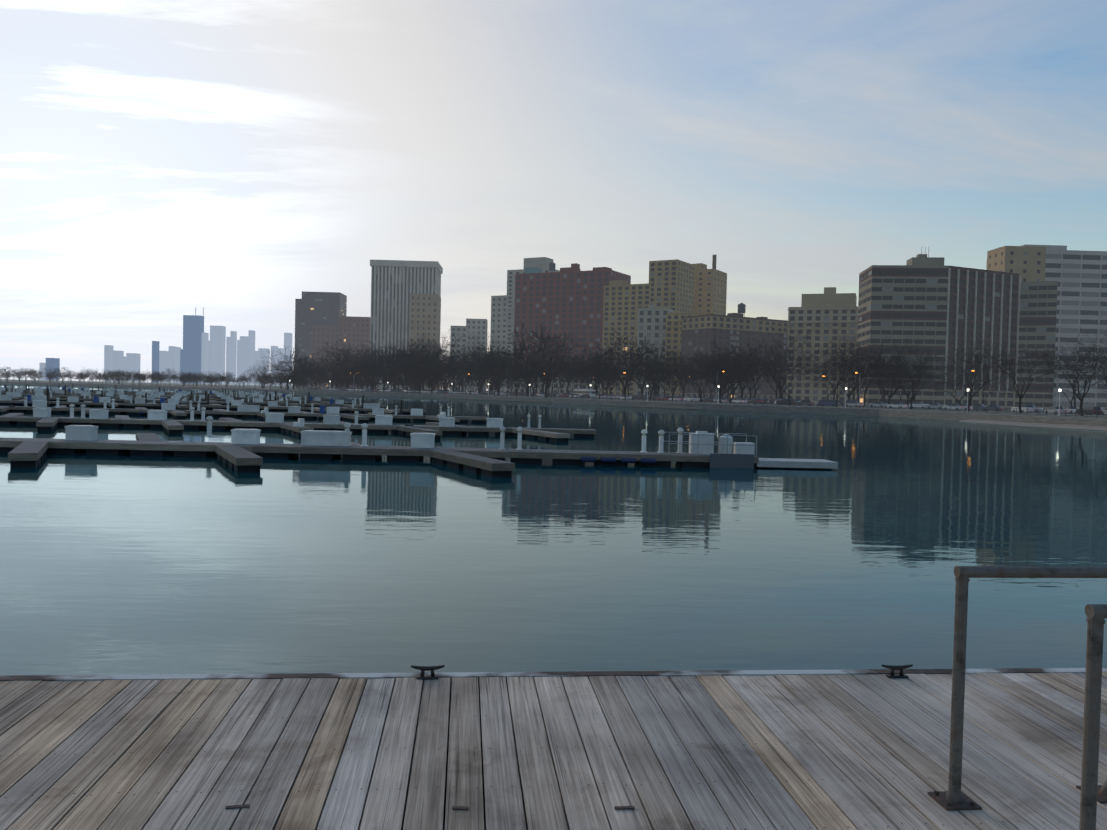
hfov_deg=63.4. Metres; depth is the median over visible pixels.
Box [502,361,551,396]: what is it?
bare tree
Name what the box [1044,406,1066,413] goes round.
car
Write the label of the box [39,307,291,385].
downtown skyline
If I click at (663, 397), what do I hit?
car
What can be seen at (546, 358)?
bare tree
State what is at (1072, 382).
bare tree
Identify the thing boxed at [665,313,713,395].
tan apartments
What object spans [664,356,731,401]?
bare tree
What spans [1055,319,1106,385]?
bare tree
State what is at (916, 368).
bare tree
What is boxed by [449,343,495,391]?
bare tree
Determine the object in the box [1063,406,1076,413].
car
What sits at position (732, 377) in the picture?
bare tree
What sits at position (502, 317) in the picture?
pale towers
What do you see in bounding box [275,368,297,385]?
bare tree
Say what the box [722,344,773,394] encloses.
bare tree
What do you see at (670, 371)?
bare tree
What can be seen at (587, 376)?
bare tree
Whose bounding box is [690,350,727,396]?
bare tree
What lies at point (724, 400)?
car
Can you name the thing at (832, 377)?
bare tree
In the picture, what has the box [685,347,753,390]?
bare tree
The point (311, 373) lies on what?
bare tree
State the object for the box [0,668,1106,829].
pier deck
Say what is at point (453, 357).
bare tree
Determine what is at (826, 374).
bare tree
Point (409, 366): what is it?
bare tree
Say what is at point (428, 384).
bare tree
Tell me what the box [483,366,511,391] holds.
bare tree
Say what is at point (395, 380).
bare tree
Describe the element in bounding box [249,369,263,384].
bare tree
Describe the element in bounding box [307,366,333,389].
bare tree
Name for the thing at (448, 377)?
bare tree
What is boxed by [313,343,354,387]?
bare tree
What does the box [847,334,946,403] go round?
bare tree
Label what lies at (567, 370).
bare tree
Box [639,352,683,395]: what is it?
bare tree
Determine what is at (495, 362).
bare tree
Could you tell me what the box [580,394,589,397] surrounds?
car
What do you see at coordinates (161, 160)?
sky
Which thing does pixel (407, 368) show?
bare tree
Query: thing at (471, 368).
bare tree
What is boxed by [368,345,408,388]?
bare tree
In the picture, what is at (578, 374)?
bare tree
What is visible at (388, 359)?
bare tree
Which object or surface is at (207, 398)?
mooring piles
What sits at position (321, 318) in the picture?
building
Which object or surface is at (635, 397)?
car
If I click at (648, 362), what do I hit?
bare tree
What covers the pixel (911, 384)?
bare tree
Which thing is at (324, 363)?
bare tree
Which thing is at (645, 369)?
bare tree
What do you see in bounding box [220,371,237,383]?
bare tree
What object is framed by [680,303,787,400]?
dark brick apartments
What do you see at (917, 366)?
bare tree
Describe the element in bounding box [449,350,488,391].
bare tree
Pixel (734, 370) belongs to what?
bare tree
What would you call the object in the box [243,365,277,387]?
bare tree
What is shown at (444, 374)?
bare tree
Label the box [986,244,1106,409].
ribbon tower
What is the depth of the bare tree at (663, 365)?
416.19 m
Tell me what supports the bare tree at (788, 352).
on the shore ground
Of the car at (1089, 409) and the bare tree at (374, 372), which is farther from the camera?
the bare tree at (374, 372)
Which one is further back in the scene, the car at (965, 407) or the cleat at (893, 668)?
the car at (965, 407)
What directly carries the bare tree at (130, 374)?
on the shore ground
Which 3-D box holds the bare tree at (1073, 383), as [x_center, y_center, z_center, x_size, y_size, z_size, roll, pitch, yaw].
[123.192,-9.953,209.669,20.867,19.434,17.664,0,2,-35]
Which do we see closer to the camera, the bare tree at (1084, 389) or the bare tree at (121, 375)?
the bare tree at (1084, 389)
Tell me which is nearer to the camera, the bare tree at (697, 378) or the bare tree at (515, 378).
the bare tree at (697, 378)
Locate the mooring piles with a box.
[5,383,402,414]
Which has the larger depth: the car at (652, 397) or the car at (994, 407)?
the car at (652, 397)
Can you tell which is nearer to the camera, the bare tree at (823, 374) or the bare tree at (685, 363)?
the bare tree at (823, 374)
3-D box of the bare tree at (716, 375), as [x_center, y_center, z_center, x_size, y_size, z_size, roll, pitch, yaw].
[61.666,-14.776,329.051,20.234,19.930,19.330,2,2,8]
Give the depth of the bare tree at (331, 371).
427.11 m
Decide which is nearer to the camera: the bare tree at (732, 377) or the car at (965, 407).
the car at (965, 407)
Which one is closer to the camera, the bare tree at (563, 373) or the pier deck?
the pier deck
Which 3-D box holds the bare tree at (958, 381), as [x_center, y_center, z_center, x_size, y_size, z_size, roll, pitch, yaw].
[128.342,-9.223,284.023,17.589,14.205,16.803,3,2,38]
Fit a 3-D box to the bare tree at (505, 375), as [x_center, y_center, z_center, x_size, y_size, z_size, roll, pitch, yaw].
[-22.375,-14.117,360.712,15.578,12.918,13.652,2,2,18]
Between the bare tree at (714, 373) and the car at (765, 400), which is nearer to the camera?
the car at (765, 400)
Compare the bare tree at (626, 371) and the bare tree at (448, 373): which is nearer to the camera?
the bare tree at (626, 371)
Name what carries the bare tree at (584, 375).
on the shore ground
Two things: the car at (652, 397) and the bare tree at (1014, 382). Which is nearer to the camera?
the bare tree at (1014, 382)
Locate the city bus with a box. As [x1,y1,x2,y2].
[573,389,595,397]
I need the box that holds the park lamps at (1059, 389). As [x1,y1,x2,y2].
[289,380,1061,415]
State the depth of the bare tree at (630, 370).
349.79 m
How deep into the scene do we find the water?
19.39 m
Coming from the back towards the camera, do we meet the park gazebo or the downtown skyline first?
the downtown skyline
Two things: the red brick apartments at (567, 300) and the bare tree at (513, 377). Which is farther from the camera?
the red brick apartments at (567, 300)
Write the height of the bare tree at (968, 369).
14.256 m
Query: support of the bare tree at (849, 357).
on the shore ground
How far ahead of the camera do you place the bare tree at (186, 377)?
523.24 m
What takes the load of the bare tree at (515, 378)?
on the shore ground
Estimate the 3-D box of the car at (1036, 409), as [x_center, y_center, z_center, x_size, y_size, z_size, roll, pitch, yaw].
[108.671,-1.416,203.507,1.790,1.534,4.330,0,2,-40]
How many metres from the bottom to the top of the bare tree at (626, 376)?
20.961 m
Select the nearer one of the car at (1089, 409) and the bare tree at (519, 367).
the car at (1089, 409)
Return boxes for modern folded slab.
[855,247,1057,408]
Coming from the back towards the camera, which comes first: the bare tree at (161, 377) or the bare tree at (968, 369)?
the bare tree at (161, 377)
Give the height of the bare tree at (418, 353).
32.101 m
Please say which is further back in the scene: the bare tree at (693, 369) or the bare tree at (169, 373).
the bare tree at (169, 373)
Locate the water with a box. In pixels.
[0,379,1106,675]
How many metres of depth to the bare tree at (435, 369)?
415.44 m
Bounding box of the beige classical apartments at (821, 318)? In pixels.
[786,287,857,402]
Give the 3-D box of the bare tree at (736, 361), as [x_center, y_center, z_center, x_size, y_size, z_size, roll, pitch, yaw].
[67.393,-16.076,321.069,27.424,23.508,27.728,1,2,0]
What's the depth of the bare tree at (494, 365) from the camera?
348.99 m
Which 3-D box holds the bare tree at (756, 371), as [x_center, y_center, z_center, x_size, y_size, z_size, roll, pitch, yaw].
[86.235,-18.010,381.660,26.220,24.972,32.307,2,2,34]
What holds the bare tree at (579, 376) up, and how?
on the shore ground
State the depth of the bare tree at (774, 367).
223.69 m
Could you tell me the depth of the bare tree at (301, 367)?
459.13 m
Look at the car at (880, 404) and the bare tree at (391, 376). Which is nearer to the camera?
the car at (880, 404)
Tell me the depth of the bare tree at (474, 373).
473.65 m
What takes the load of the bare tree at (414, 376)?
on the shore ground
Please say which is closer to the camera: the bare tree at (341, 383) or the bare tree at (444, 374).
the bare tree at (444, 374)
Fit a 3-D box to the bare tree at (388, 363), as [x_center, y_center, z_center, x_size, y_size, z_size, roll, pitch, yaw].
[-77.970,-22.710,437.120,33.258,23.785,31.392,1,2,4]
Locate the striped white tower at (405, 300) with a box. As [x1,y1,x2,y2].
[369,260,442,390]
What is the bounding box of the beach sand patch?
[959,419,1106,430]
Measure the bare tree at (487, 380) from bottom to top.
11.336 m
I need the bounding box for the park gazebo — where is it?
[108,371,125,384]
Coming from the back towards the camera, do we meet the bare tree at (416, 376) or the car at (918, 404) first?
the bare tree at (416, 376)
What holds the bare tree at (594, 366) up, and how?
on the shore ground
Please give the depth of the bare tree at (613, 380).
359.46 m
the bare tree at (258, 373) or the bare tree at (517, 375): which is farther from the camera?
the bare tree at (258, 373)
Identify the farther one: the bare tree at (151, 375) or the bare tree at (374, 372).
the bare tree at (151, 375)
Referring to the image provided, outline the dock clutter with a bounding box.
[4,385,412,425]
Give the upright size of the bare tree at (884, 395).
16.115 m
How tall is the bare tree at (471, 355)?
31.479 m
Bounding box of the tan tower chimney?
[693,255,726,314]
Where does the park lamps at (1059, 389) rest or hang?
on the shore ground
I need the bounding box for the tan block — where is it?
[987,246,1045,281]
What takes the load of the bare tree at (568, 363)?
on the shore ground
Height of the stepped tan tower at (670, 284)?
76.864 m
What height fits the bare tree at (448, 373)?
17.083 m
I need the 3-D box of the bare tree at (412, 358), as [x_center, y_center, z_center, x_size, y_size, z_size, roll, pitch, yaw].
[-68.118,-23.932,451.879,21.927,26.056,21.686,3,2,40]
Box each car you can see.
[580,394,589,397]
[632,395,643,399]
[643,395,655,399]
[657,396,667,400]
[669,396,681,400]
[684,396,697,401]
[704,397,713,401]
[713,398,727,402]
[732,398,746,403]
[747,398,762,403]
[759,398,770,403]
[770,398,780,403]
[776,399,795,404]
[796,400,813,405]
[818,400,838,405]
[844,401,862,406]
[869,402,886,407]
[887,402,906,407]
[909,402,928,408]
[926,403,945,408]
[942,403,963,409]
[953,404,972,409]
[972,404,985,408]
[981,405,1004,411]
[1011,405,1033,412]
[1032,405,1042,411]
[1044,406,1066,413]
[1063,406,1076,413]
[1076,406,1101,414]
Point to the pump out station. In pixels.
(727, 460)
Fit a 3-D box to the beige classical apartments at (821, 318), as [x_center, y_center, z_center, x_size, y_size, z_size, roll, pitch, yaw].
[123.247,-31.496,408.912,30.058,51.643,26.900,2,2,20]
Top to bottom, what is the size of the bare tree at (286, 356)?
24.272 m
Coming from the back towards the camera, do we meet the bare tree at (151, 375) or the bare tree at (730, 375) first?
the bare tree at (151, 375)
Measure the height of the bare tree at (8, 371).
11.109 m
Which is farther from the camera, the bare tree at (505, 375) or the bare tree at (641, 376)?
the bare tree at (505, 375)
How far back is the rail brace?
3.76 m
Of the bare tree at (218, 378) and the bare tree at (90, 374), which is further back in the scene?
the bare tree at (90, 374)
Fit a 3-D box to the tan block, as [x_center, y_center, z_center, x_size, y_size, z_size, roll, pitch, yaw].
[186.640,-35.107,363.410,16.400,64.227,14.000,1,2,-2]
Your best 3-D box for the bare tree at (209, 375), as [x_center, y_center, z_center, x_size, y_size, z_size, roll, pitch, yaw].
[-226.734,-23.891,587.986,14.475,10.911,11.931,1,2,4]
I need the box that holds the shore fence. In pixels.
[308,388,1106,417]
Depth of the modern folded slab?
321.63 m
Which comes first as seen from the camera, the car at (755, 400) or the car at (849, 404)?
the car at (849, 404)
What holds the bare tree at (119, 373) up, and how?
on the shore ground
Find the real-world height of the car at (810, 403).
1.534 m
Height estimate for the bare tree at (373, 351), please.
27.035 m
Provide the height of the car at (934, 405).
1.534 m
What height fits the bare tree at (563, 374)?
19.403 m
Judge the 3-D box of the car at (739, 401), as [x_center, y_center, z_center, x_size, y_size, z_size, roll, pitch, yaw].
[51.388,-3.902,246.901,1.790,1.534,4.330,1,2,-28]
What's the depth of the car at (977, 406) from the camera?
213.29 m
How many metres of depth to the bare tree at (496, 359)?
419.30 m
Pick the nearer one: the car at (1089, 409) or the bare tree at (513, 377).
the car at (1089, 409)
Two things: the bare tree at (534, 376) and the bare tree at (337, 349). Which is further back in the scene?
the bare tree at (337, 349)
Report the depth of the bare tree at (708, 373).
366.83 m
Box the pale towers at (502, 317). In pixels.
[449,257,559,391]
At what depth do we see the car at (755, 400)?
240.32 m
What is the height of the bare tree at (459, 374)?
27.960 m
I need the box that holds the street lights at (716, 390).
[353,370,1106,410]
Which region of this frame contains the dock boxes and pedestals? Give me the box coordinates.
[0,386,754,453]
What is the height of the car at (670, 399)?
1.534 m
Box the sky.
[0,0,1106,389]
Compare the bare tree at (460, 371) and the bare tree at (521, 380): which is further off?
the bare tree at (460, 371)
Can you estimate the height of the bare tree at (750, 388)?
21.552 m
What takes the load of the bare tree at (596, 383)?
on the shore ground
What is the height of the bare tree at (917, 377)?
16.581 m
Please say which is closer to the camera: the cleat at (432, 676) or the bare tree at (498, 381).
the cleat at (432, 676)
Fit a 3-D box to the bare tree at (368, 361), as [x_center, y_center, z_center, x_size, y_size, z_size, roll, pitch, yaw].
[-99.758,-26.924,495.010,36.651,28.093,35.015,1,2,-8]
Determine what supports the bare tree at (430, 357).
on the shore ground
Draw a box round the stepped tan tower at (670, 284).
[601,259,693,395]
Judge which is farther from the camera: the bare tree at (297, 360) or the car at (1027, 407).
the bare tree at (297, 360)
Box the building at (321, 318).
[294,291,370,388]
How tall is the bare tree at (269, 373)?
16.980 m
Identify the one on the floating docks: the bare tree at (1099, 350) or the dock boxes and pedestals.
the dock boxes and pedestals
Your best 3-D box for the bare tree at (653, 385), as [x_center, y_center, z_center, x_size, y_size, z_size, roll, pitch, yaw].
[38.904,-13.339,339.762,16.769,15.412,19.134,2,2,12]
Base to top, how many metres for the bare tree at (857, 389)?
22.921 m
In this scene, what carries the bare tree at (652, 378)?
on the shore ground
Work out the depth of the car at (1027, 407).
185.18 m
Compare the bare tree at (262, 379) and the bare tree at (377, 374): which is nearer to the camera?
the bare tree at (377, 374)
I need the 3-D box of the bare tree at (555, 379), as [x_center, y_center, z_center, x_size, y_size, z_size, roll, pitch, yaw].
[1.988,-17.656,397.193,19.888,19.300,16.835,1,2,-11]
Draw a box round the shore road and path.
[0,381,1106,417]
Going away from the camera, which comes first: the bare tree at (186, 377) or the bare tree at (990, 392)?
the bare tree at (990, 392)
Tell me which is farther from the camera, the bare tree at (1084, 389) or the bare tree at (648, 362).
the bare tree at (648, 362)
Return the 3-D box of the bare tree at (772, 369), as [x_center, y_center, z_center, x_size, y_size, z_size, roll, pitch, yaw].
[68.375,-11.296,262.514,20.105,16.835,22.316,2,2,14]
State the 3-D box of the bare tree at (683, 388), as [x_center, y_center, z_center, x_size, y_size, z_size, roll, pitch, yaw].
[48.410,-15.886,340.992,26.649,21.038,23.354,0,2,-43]
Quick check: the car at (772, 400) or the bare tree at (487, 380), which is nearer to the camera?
the car at (772, 400)
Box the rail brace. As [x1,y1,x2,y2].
[1076,779,1106,803]
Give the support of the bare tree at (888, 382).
on the shore ground
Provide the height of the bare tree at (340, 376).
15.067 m
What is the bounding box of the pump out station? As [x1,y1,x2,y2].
[581,432,837,469]
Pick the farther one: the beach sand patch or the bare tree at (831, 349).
the bare tree at (831, 349)
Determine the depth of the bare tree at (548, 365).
298.88 m
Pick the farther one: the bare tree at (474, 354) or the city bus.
the bare tree at (474, 354)
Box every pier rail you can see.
[927,566,1106,810]
[1079,604,1106,829]
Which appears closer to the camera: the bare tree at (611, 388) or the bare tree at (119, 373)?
the bare tree at (611, 388)
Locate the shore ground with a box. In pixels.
[0,379,1106,418]
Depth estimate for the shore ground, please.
364.26 m
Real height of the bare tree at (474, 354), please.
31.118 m
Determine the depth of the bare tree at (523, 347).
320.29 m
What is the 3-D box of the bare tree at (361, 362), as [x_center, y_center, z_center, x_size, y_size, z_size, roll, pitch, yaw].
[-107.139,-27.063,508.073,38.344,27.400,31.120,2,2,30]
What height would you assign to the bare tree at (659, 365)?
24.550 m
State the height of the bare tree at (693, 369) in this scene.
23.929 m
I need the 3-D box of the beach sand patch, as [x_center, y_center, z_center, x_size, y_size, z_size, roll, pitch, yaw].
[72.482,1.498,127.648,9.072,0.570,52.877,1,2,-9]
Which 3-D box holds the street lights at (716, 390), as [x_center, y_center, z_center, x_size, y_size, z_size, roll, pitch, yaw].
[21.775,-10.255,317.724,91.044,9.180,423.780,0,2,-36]
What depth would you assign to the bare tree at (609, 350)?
340.98 m
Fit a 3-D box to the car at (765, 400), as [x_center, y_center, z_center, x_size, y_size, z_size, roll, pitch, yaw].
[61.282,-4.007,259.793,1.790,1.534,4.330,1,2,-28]
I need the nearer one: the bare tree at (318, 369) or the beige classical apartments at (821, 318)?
the beige classical apartments at (821, 318)
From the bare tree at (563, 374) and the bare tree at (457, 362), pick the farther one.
the bare tree at (457, 362)
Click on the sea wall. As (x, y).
(954, 416)
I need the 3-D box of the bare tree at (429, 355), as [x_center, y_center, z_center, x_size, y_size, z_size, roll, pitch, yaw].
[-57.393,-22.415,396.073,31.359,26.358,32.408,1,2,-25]
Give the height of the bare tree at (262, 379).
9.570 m
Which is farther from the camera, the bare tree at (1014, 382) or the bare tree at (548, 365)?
the bare tree at (548, 365)
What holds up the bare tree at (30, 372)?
on the shore ground
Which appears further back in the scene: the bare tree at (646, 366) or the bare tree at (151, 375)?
the bare tree at (151, 375)
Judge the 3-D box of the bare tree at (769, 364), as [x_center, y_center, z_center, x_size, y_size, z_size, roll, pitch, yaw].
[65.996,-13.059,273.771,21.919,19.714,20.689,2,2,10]
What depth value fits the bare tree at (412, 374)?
394.08 m
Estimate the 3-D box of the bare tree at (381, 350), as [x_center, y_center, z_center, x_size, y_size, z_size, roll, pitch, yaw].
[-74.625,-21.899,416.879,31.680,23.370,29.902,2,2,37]
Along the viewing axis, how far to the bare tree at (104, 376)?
568.98 m
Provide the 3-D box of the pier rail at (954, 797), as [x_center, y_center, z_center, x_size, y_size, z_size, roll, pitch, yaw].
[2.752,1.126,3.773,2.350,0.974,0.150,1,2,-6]
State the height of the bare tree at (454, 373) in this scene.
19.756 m
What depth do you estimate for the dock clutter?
119.24 m
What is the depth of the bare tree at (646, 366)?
371.14 m
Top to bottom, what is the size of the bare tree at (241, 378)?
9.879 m
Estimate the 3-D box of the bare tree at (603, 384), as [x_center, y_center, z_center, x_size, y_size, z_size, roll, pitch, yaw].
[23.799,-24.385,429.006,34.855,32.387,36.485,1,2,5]
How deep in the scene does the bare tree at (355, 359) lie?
430.63 m
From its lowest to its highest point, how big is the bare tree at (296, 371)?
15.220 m
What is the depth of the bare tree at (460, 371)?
435.05 m
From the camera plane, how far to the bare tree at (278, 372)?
524.63 m
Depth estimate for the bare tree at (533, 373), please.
359.54 m
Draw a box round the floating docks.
[0,388,758,476]
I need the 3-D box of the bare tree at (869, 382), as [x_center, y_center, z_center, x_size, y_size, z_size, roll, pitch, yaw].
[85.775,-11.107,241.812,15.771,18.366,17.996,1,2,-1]
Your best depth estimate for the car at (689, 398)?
265.75 m
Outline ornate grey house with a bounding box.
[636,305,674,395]
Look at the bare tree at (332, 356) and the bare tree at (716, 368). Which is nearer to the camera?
the bare tree at (716, 368)
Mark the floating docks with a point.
(32, 452)
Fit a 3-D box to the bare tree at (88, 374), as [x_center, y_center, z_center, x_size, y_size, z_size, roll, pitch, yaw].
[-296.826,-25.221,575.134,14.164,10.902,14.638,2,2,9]
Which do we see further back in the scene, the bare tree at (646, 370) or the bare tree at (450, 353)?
the bare tree at (450, 353)
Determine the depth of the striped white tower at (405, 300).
754.15 m
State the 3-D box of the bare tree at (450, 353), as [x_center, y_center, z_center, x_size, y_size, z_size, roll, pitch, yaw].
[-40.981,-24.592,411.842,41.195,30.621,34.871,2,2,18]
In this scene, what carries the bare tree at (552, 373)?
on the shore ground
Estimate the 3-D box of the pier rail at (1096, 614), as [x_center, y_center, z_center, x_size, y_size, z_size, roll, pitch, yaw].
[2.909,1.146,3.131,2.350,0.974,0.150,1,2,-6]
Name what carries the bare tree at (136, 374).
on the shore ground
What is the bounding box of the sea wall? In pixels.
[0,382,1106,425]
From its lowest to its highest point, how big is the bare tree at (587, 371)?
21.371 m
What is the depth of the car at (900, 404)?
213.74 m
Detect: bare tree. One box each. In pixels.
[0,367,16,381]
[20,368,33,378]
[38,367,59,382]
[55,367,74,382]
[77,369,97,383]
[82,369,100,382]
[96,371,107,383]
[109,369,128,383]
[114,370,129,380]
[121,370,142,380]
[131,371,145,384]
[144,369,162,384]
[151,372,163,382]
[151,372,164,385]
[162,368,178,384]
[172,372,192,385]
[201,371,219,386]
[212,374,226,383]
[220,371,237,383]
[237,372,250,383]
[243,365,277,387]
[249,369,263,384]
[254,350,320,389]
[255,373,273,387]
[256,362,286,388]
[269,362,287,388]
[272,344,316,388]
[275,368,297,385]
[277,361,315,389]
[288,360,315,389]
[290,360,327,389]
[294,355,331,386]
[301,352,331,383]
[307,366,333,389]
[313,338,381,387]
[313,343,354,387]
[313,354,346,388]
[319,365,354,386]
[328,345,370,388]
[329,371,352,387]
[332,344,383,387]
[338,347,384,388]
[341,358,375,390]
[349,342,388,386]
[355,361,385,391]
[356,341,411,387]
[358,355,398,389]
[364,344,417,389]
[364,354,409,391]
[367,344,420,388]
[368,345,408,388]
[377,366,411,392]
[379,366,403,388]
[386,338,445,390]
[387,335,465,392]
[387,349,427,389]
[392,336,459,393]
[394,341,434,389]
[395,335,461,390]
[396,356,440,392]
[397,359,436,390]
[398,367,435,392]
[406,361,439,389]
[412,354,454,385]
[423,329,503,390]
[425,359,465,393]
[431,347,472,389]
[435,349,470,389]
[435,368,458,387]
[436,365,459,387]
[441,355,469,393]
[443,348,474,390]
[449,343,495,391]
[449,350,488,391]
[449,358,476,384]
[453,329,511,391]
[457,363,480,394]
[459,356,486,388]
[461,343,495,384]
[462,346,523,390]
[466,351,508,394]
[472,342,525,385]
[473,342,522,395]
[476,371,508,388]
[481,369,512,395]
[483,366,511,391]
[487,321,569,396]
[493,347,554,396]
[496,365,526,393]
[497,325,596,396]
[497,364,526,391]
[500,362,534,391]
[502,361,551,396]
[506,364,538,395]
[512,356,554,393]
[519,336,578,392]
[520,352,590,396]
[527,363,560,392]
[528,360,566,396]
[529,361,568,397]
[539,358,579,392]
[544,353,589,392]
[547,358,578,392]
[552,367,595,397]
[556,352,585,392]
[558,355,596,388]
[560,350,618,393]
[565,361,593,388]
[566,357,598,388]
[573,351,615,393]
[573,355,607,388]
[574,331,632,395]
[578,355,612,398]
[580,357,630,398]
[584,330,657,394]
[596,351,655,394]
[597,360,632,390]
[602,355,644,399]
[614,347,669,394]
[615,356,646,396]
[622,349,669,390]
[624,353,688,397]
[624,362,662,394]
[626,344,703,394]
[632,350,677,394]
[632,370,668,394]
[634,339,682,394]
[638,360,674,394]
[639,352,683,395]
[639,359,680,394]
[642,352,696,400]
[649,357,685,395]
[651,348,710,396]
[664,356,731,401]
[667,351,718,398]
[673,362,718,396]
[683,345,748,402]
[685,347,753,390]
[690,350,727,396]
[690,351,760,397]
[692,353,747,397]
[694,360,754,402]
[698,348,742,395]
[703,336,776,397]
[706,346,768,397]
[711,359,760,397]
[714,345,789,397]
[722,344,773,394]
[730,345,790,397]
[736,341,803,397]
[745,320,828,397]
[752,350,819,398]
[753,356,819,405]
[798,356,859,399]
[801,331,867,399]
[810,352,871,406]
[813,341,899,399]
[818,336,895,399]
[820,342,899,400]
[840,344,903,406]
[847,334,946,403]
[847,352,913,402]
[854,363,921,401]
[872,339,962,408]
[872,358,941,406]
[873,375,915,401]
[889,345,943,401]
[892,346,955,401]
[927,367,985,403]
[929,337,1044,405]
[948,349,1000,410]
[968,369,1008,403]
[969,340,1085,412]
[1036,342,1106,415]
[1036,366,1100,405]
[1041,339,1106,406]
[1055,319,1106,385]
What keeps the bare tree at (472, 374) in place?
on the shore ground
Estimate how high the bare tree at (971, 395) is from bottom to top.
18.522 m
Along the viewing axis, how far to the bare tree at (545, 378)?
385.04 m
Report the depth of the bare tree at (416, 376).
442.12 m
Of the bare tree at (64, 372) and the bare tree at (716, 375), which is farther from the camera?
the bare tree at (64, 372)
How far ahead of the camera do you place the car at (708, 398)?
258.54 m
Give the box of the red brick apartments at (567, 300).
[513,262,630,393]
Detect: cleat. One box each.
[411,665,444,679]
[881,664,912,677]
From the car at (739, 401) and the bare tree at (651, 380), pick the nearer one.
the car at (739, 401)
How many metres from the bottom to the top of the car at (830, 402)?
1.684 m
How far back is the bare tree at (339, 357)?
443.94 m
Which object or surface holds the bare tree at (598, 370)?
on the shore ground
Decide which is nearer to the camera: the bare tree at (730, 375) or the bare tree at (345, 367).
the bare tree at (730, 375)
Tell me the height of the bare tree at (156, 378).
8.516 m
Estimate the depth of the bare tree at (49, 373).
649.28 m
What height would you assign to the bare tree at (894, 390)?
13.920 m

